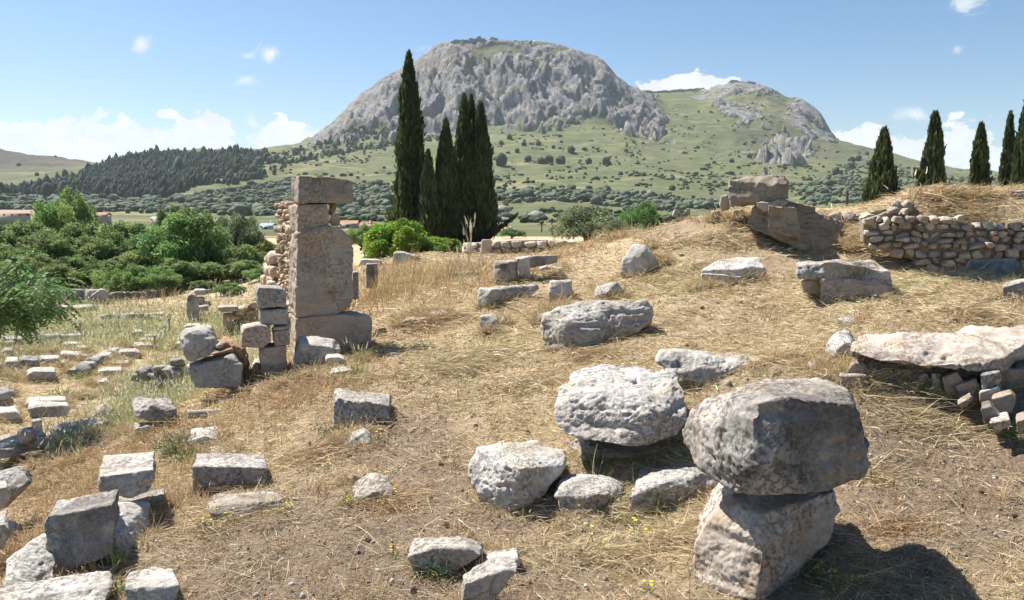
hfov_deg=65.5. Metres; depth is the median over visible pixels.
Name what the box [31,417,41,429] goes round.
stone block
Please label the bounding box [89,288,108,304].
stone block
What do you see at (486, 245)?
stone pillar
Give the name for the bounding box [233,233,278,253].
broadleaf tree
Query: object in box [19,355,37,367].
stone block
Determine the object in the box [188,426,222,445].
boulder
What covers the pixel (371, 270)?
stone pillar
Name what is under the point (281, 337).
stone block
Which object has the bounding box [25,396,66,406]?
stone block
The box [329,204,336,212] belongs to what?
stone
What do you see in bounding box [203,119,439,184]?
pine forest
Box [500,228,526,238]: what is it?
leafy bush
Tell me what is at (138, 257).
broadleaf tree
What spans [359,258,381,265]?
stone slab
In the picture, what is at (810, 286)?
boulder
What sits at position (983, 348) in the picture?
stone slab
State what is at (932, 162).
cypress tree
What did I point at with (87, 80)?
sky
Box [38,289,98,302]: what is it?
rubble wall
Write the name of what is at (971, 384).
rubble stone
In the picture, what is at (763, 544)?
boulder
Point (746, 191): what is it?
stone block
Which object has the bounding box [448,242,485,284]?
grass tuft
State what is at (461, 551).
boulder
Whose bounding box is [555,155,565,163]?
hillside tree
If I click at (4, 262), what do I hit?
broadleaf tree
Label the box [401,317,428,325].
boulder
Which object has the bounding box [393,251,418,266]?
stone block
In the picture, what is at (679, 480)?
boulder
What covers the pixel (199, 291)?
stone block
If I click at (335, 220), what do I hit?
stone
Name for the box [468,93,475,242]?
cypress tree
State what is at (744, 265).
stone block
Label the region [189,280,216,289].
leafy bush
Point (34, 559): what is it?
boulder
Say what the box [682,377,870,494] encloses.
boulder
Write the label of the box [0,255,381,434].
meadow grass
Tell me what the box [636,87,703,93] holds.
fortress wall
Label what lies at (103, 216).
village house
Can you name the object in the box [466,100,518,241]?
cypress tree
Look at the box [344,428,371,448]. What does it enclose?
boulder
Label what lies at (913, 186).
grass tuft
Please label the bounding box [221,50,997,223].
hillside scrub
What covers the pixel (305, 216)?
stone block
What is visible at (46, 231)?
broadleaf tree
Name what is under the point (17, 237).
broadleaf tree
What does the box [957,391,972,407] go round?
rubble stone
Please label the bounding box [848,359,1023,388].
stone slab
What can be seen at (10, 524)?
boulder
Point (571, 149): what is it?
hillside tree
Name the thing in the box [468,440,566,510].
boulder
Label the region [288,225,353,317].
stone slab
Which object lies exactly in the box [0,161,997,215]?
olive grove
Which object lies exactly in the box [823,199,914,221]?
rubble wall
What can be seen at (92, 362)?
rubble wall
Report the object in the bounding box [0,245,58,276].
broadleaf tree
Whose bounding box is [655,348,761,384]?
boulder
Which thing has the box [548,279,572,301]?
stone block
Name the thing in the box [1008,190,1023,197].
stone slab
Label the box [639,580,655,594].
yellow flower
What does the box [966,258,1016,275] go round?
stone block
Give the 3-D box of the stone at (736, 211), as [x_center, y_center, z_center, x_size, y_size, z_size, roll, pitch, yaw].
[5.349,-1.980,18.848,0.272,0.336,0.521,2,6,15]
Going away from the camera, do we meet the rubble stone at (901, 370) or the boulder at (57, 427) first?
the rubble stone at (901, 370)
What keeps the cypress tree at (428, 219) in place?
on the ground at (316, 552)
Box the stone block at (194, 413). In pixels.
[187,409,221,418]
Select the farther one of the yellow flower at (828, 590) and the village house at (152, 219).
the village house at (152, 219)
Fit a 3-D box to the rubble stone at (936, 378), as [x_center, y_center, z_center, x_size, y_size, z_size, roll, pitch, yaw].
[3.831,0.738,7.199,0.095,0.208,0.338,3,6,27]
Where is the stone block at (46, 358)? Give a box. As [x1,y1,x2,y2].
[40,355,59,366]
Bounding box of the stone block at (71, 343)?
[63,341,84,346]
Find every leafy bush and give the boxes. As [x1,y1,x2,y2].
[90,267,125,291]
[103,262,154,291]
[135,268,182,291]
[147,257,210,287]
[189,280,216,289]
[192,261,247,281]
[212,282,246,294]
[221,259,261,279]
[241,266,263,279]
[346,223,368,250]
[420,236,462,253]
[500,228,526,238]
[548,203,619,241]
[592,219,629,236]
[616,199,663,230]
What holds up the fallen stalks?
on the ground at (316, 552)
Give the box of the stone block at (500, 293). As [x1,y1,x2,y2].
[477,284,538,307]
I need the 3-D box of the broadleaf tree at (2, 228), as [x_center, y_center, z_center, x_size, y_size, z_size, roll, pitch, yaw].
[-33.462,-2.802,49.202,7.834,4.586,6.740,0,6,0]
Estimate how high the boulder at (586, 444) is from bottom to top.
0.361 m
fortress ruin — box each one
[451,36,497,42]
[727,80,755,83]
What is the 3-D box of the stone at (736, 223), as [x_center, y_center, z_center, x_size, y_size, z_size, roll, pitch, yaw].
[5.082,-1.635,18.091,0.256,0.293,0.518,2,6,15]
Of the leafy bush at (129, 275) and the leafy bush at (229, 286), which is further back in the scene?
the leafy bush at (129, 275)
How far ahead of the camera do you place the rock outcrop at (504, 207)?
636.02 m
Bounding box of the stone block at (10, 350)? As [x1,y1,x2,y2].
[3,347,13,355]
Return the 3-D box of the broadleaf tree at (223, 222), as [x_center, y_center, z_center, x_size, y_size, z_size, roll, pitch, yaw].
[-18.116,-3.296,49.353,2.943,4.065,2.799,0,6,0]
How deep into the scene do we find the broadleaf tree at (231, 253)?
42.80 m
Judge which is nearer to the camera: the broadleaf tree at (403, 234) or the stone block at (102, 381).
the stone block at (102, 381)
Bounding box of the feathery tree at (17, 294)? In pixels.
[0,250,90,344]
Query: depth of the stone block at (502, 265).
16.75 m
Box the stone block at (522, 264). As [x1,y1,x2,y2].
[516,256,530,280]
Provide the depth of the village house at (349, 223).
258.94 m
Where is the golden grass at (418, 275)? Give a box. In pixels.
[30,215,767,340]
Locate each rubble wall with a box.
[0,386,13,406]
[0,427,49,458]
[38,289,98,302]
[39,305,72,315]
[67,345,122,376]
[93,313,152,318]
[108,290,167,301]
[131,358,188,382]
[227,301,258,329]
[260,250,279,284]
[273,200,295,319]
[462,240,583,254]
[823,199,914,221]
[860,207,1023,269]
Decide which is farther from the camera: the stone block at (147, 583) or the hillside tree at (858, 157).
the hillside tree at (858, 157)
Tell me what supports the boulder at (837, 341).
on the ground at (316, 552)
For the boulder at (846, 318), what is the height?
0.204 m
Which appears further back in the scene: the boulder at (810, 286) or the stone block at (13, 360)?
the stone block at (13, 360)
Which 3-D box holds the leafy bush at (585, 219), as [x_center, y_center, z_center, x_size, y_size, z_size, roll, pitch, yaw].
[3.546,-3.369,37.791,3.781,2.391,3.862,0,6,0]
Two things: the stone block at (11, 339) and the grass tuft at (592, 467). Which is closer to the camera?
the grass tuft at (592, 467)
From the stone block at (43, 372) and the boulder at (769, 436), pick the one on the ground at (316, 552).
the stone block at (43, 372)
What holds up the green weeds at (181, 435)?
on the ground at (316, 552)
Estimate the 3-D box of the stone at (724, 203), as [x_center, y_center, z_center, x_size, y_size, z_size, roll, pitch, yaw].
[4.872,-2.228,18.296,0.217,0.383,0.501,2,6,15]
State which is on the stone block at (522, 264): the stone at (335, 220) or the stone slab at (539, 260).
the stone slab at (539, 260)
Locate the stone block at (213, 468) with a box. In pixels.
[192,453,266,494]
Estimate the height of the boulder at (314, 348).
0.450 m
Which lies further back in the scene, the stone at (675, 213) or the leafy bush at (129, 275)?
the leafy bush at (129, 275)
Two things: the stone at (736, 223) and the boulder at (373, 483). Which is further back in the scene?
the stone at (736, 223)
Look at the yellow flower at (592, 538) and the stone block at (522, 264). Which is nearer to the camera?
the yellow flower at (592, 538)
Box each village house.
[0,208,33,224]
[94,211,111,224]
[150,216,156,225]
[259,221,276,228]
[339,220,359,227]
[359,220,373,228]
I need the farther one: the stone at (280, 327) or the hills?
the hills
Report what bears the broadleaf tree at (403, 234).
on the ground at (316, 552)
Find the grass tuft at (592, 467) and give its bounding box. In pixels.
[563,450,612,475]
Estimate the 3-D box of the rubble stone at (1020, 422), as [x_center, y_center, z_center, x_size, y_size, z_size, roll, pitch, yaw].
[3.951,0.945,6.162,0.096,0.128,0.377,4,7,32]
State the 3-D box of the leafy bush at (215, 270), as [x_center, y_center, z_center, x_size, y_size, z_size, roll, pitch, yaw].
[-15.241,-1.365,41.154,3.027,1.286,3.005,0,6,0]
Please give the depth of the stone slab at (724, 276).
13.08 m
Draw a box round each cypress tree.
[385,49,425,222]
[417,148,442,236]
[435,116,464,239]
[453,90,479,243]
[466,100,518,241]
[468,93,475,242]
[861,125,900,203]
[912,109,949,186]
[967,120,992,186]
[997,110,1015,186]
[1009,98,1023,186]
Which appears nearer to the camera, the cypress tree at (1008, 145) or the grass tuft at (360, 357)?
the grass tuft at (360, 357)
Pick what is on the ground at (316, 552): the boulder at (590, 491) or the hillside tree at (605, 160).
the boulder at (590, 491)
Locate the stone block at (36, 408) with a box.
[28,401,69,416]
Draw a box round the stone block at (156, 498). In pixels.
[118,489,164,509]
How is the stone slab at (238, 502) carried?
on the ground at (316, 552)
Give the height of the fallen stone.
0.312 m
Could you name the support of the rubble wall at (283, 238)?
on the ground at (316, 552)
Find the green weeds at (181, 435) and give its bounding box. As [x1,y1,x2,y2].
[45,339,1023,598]
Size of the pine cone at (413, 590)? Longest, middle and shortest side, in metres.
0.042 x 0.042 x 0.042 m
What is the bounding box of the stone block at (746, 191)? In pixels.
[727,175,788,206]
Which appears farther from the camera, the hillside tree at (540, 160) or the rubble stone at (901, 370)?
the hillside tree at (540, 160)
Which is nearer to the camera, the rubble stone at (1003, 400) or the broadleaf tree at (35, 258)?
the rubble stone at (1003, 400)
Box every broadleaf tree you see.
[0,221,52,250]
[0,222,6,231]
[0,243,32,257]
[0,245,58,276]
[0,260,21,282]
[4,219,60,234]
[15,234,82,258]
[20,256,90,286]
[30,185,100,232]
[32,227,73,237]
[50,254,100,287]
[52,221,101,241]
[64,258,135,284]
[71,230,127,260]
[93,220,148,241]
[109,249,161,269]
[118,232,171,257]
[135,205,233,278]
[155,202,177,226]
[203,243,266,264]
[206,214,229,230]
[224,211,268,248]
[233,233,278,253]
[361,217,429,259]
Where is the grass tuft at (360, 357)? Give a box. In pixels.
[341,337,374,362]
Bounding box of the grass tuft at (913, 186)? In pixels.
[884,169,929,204]
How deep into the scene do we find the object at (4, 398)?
15.92 m
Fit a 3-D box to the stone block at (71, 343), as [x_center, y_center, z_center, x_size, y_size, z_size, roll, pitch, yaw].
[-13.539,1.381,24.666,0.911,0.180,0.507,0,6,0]
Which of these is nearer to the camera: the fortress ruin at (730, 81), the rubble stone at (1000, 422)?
the rubble stone at (1000, 422)
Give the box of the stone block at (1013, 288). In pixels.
[1002,279,1023,297]
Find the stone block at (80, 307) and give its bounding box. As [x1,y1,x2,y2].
[72,304,93,311]
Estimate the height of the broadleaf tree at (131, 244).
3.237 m
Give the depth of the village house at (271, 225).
229.30 m
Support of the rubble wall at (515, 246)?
on the ground at (316, 552)
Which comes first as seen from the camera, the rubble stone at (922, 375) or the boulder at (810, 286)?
the rubble stone at (922, 375)
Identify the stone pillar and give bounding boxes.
[186,293,198,321]
[223,312,233,332]
[365,263,377,288]
[481,239,491,253]
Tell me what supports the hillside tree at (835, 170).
on the hills
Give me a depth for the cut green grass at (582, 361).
10.71 m
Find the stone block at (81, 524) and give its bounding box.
[44,489,119,573]
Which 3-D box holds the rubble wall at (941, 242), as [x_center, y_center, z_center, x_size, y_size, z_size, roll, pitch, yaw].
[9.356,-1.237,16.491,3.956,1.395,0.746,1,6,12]
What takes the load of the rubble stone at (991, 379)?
on the rubble stone at (985, 394)
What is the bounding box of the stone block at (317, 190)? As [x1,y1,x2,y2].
[291,176,353,204]
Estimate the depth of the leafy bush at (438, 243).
34.40 m
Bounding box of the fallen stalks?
[0,273,1022,599]
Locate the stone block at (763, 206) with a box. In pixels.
[755,199,788,211]
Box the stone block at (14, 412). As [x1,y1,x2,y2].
[0,405,20,422]
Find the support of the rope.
attached to the rope post
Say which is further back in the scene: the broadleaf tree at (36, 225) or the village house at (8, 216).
the village house at (8, 216)
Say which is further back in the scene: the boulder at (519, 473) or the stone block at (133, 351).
the stone block at (133, 351)
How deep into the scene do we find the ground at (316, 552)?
6.11 m
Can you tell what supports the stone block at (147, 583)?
on the ground at (316, 552)
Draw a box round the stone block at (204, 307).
[199,305,208,311]
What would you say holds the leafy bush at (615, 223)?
on the ground at (316, 552)
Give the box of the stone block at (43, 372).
[27,367,55,382]
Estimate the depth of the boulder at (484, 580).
4.44 m
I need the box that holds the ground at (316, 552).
[0,186,1023,599]
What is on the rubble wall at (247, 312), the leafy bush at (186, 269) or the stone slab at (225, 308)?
the stone slab at (225, 308)
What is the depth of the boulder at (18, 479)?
7.93 m
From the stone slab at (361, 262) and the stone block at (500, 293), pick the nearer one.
the stone block at (500, 293)
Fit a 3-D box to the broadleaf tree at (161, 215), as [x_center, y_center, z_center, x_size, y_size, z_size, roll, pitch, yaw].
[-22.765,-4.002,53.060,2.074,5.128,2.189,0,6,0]
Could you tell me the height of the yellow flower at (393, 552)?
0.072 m
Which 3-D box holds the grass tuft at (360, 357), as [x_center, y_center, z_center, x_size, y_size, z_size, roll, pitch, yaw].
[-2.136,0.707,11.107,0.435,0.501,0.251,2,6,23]
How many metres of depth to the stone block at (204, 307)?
30.19 m
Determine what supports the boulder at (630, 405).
on the boulder at (586, 444)
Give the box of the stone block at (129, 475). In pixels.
[98,452,156,497]
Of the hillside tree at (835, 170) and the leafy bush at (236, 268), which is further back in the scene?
the hillside tree at (835, 170)
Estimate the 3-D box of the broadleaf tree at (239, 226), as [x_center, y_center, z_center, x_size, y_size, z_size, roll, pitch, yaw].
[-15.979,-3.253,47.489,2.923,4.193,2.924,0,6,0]
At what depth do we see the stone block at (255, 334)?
11.31 m
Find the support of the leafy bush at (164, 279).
on the ground at (316, 552)
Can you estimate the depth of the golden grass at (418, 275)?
18.49 m
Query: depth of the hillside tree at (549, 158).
1244.86 m
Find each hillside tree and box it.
[358,124,365,130]
[494,153,507,165]
[524,155,530,161]
[537,157,544,163]
[544,155,553,163]
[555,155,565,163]
[567,145,575,152]
[585,158,591,164]
[602,156,609,164]
[832,167,839,174]
[847,156,855,162]
[855,155,861,160]
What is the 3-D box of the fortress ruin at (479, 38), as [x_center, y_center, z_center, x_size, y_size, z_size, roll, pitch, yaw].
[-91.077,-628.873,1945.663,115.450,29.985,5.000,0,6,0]
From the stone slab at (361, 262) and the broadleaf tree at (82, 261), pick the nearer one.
the stone slab at (361, 262)
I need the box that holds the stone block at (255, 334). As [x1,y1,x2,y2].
[240,322,270,347]
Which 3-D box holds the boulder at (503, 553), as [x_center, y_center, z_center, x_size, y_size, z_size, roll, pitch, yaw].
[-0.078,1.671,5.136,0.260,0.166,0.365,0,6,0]
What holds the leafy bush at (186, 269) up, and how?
on the ground at (316, 552)
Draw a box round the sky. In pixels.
[0,0,1023,171]
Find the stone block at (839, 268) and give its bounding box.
[795,259,891,287]
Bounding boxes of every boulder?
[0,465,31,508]
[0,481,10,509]
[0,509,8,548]
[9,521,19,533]
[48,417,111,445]
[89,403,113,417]
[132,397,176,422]
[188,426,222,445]
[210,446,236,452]
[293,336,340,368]
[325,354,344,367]
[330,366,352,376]
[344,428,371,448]
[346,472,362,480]
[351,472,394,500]
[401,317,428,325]
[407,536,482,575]
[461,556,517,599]
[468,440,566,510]
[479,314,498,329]
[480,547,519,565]
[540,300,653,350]
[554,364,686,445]
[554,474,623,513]
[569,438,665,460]
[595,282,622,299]
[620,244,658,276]
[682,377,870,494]
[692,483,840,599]
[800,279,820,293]
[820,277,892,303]
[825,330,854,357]
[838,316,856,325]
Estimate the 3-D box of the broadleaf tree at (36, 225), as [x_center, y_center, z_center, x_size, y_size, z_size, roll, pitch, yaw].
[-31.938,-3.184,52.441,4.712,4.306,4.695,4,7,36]
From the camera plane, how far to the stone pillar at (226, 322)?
23.79 m
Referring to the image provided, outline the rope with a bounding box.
[81,321,168,340]
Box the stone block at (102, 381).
[96,377,109,385]
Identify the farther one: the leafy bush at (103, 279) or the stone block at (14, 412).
the leafy bush at (103, 279)
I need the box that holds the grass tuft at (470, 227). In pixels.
[461,214,475,256]
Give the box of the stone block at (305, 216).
[288,204,328,231]
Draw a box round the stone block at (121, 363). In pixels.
[105,360,128,365]
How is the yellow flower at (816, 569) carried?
on the ground at (316, 552)
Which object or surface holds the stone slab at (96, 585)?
on the ground at (316, 552)
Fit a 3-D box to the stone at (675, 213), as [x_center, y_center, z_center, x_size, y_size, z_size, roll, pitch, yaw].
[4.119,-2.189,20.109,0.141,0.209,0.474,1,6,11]
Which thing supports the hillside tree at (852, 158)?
on the hills
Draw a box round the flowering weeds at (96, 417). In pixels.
[1,334,254,466]
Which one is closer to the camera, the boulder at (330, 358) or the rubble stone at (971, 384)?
the rubble stone at (971, 384)
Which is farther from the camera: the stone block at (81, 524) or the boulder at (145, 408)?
the boulder at (145, 408)
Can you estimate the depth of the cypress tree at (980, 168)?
47.09 m
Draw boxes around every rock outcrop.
[498,205,511,211]
[528,210,545,216]
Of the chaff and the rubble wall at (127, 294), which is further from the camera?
the rubble wall at (127, 294)
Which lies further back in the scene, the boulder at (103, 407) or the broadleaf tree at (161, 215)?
the broadleaf tree at (161, 215)
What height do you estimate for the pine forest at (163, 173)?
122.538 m
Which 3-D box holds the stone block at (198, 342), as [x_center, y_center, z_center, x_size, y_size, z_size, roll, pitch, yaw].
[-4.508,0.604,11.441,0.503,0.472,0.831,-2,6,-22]
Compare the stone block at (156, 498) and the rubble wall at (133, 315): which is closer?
the stone block at (156, 498)
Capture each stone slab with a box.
[0,571,113,599]
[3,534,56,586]
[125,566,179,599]
[208,491,281,519]
[218,305,237,312]
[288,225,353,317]
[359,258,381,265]
[529,255,557,267]
[539,265,562,270]
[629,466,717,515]
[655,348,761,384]
[701,273,741,283]
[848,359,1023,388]
[850,324,1023,372]
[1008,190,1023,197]
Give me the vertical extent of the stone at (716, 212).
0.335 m
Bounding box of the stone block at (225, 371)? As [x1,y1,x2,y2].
[187,353,242,387]
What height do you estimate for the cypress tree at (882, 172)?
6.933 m
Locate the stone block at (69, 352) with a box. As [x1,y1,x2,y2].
[60,350,82,359]
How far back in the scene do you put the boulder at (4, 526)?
6.22 m
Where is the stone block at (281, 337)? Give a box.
[272,327,289,345]
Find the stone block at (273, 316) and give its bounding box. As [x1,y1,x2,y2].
[258,306,287,324]
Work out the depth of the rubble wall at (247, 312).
24.00 m
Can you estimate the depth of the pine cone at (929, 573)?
4.77 m
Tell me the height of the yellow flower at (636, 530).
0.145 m
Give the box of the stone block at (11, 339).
[1,336,22,344]
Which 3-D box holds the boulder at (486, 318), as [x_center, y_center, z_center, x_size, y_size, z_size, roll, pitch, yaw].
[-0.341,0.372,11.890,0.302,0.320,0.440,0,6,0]
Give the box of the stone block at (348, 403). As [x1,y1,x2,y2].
[332,388,391,427]
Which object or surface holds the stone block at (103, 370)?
on the ground at (316, 552)
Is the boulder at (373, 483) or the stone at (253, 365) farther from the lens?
the stone at (253, 365)
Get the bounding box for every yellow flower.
[389,546,399,556]
[584,525,605,547]
[632,517,646,538]
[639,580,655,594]
[802,561,823,581]
[804,555,819,571]
[822,568,840,592]
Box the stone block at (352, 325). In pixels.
[290,310,371,356]
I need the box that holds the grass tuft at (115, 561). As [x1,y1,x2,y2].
[108,540,125,570]
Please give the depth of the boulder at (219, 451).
8.12 m
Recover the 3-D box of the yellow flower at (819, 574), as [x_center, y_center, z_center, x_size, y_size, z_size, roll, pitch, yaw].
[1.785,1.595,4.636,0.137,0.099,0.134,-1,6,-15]
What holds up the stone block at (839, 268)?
on the boulder at (836, 287)
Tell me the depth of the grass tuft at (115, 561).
5.42 m
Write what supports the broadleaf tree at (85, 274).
on the ground at (316, 552)
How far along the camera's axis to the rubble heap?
11.39 m
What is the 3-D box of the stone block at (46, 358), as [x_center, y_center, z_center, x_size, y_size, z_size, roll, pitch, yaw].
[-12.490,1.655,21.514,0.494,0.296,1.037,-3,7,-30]
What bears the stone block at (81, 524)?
on the ground at (316, 552)
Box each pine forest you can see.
[0,143,267,198]
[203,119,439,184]
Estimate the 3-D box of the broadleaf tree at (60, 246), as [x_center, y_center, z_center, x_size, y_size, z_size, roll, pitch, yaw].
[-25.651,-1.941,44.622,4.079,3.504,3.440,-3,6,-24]
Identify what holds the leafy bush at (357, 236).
on the ground at (316, 552)
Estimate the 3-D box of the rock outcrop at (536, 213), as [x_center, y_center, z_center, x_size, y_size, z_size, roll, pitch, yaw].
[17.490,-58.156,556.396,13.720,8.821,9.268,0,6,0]
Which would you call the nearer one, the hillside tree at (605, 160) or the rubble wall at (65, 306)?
the rubble wall at (65, 306)
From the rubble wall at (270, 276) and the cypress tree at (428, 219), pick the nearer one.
the rubble wall at (270, 276)
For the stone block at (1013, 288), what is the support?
on the ground at (316, 552)
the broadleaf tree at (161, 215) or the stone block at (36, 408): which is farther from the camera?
the broadleaf tree at (161, 215)
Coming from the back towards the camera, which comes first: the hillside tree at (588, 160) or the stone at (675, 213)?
the hillside tree at (588, 160)
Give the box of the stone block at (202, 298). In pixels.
[197,296,204,304]
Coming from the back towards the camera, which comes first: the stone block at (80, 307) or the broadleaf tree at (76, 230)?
the broadleaf tree at (76, 230)
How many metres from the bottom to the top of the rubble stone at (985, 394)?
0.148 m
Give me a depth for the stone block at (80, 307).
33.26 m
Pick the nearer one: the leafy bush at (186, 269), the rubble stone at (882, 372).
the rubble stone at (882, 372)
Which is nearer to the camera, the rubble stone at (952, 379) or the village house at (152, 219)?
the rubble stone at (952, 379)
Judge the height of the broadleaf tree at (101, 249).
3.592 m
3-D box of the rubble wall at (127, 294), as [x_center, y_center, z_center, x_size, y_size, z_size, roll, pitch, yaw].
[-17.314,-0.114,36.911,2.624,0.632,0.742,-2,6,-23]
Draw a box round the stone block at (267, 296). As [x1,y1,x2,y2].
[255,285,285,308]
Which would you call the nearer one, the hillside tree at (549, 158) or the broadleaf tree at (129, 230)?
the broadleaf tree at (129, 230)
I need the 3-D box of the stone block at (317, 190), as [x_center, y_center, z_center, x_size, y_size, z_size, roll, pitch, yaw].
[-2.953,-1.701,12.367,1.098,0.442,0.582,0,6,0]
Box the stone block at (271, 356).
[258,341,287,377]
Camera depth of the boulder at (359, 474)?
6.64 m
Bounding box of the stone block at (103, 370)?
[98,367,121,376]
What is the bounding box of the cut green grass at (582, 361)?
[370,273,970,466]
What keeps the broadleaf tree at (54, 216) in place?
on the ground at (316, 552)
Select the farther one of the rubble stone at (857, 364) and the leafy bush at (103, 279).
the leafy bush at (103, 279)
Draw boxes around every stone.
[0,433,11,439]
[134,422,154,436]
[211,347,232,354]
[216,342,223,347]
[249,358,259,373]
[273,324,287,330]
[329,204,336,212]
[330,214,340,225]
[352,271,358,299]
[672,209,677,216]
[711,211,719,220]
[719,194,728,210]
[730,222,740,227]
[732,209,743,218]
[797,204,815,212]
[839,372,868,388]
[846,359,866,373]
[874,368,892,380]
[894,368,911,380]
[900,380,918,393]
[917,372,930,387]
[930,371,941,392]
[942,370,963,396]
[956,376,981,404]
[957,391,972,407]
[979,384,1000,402]
[980,369,1001,388]
[981,401,999,424]
[989,412,1010,430]
[992,388,1015,412]
[1016,412,1023,433]
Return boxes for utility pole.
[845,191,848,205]
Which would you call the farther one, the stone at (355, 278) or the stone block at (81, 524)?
the stone at (355, 278)
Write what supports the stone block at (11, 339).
on the stone block
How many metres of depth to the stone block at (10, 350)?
22.43 m
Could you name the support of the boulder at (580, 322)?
on the ground at (316, 552)
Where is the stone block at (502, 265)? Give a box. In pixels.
[493,260,516,283]
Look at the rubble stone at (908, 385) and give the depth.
7.01 m
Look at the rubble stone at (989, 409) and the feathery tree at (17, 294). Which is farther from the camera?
the feathery tree at (17, 294)
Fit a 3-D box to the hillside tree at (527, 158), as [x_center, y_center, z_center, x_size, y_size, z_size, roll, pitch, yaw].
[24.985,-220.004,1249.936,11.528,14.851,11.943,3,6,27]
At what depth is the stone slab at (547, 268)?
18.18 m
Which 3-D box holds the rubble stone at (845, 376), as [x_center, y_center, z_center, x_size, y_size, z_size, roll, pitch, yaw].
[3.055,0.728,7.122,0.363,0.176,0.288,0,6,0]
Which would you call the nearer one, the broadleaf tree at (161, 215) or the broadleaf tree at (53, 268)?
the broadleaf tree at (53, 268)
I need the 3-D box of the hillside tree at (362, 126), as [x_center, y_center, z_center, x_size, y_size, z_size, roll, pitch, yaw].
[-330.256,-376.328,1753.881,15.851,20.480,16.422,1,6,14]
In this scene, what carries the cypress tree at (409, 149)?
on the ground at (316, 552)
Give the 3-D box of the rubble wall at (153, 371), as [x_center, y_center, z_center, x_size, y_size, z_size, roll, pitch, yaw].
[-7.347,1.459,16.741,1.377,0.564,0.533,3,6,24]
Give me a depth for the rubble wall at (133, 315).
30.61 m
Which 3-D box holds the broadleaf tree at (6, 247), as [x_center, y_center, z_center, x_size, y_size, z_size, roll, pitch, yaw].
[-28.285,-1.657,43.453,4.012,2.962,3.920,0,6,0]
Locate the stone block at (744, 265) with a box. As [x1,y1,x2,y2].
[702,257,766,277]
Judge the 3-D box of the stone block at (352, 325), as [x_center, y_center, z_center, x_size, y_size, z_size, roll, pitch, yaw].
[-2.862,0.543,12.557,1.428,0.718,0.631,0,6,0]
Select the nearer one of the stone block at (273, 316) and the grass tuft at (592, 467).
the grass tuft at (592, 467)
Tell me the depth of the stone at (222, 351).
10.98 m
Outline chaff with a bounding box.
[1,269,1023,599]
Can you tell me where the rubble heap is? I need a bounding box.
[214,336,249,380]
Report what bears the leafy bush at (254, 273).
on the ground at (316, 552)
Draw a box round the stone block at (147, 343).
[133,342,151,348]
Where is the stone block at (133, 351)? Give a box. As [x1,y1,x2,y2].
[118,348,140,358]
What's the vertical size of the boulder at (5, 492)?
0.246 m
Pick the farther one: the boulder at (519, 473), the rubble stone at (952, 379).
the rubble stone at (952, 379)
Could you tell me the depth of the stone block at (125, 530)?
5.82 m
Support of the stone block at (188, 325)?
on the ground at (316, 552)
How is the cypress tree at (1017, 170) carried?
on the ground at (316, 552)
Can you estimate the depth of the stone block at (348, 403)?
8.20 m
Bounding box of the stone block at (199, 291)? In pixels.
[194,289,205,294]
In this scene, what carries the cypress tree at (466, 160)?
on the ground at (316, 552)
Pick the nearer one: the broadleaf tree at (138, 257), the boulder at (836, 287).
the boulder at (836, 287)
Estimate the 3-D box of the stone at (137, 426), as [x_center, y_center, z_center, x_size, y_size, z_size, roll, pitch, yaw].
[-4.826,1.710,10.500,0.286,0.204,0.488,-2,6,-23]
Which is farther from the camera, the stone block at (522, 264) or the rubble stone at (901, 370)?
the stone block at (522, 264)
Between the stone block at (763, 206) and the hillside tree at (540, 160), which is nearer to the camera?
the stone block at (763, 206)
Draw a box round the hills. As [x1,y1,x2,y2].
[0,39,998,237]
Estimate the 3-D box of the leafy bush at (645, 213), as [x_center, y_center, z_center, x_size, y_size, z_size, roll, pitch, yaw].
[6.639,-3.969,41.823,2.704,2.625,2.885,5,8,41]
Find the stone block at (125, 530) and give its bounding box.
[113,501,149,557]
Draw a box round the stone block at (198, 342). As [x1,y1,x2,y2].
[179,325,216,360]
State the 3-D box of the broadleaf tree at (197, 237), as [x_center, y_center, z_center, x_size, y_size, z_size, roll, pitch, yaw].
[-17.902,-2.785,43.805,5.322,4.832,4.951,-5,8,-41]
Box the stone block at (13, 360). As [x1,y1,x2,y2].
[5,357,18,368]
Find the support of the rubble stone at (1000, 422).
on the ground at (316, 552)
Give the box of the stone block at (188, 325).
[184,323,199,328]

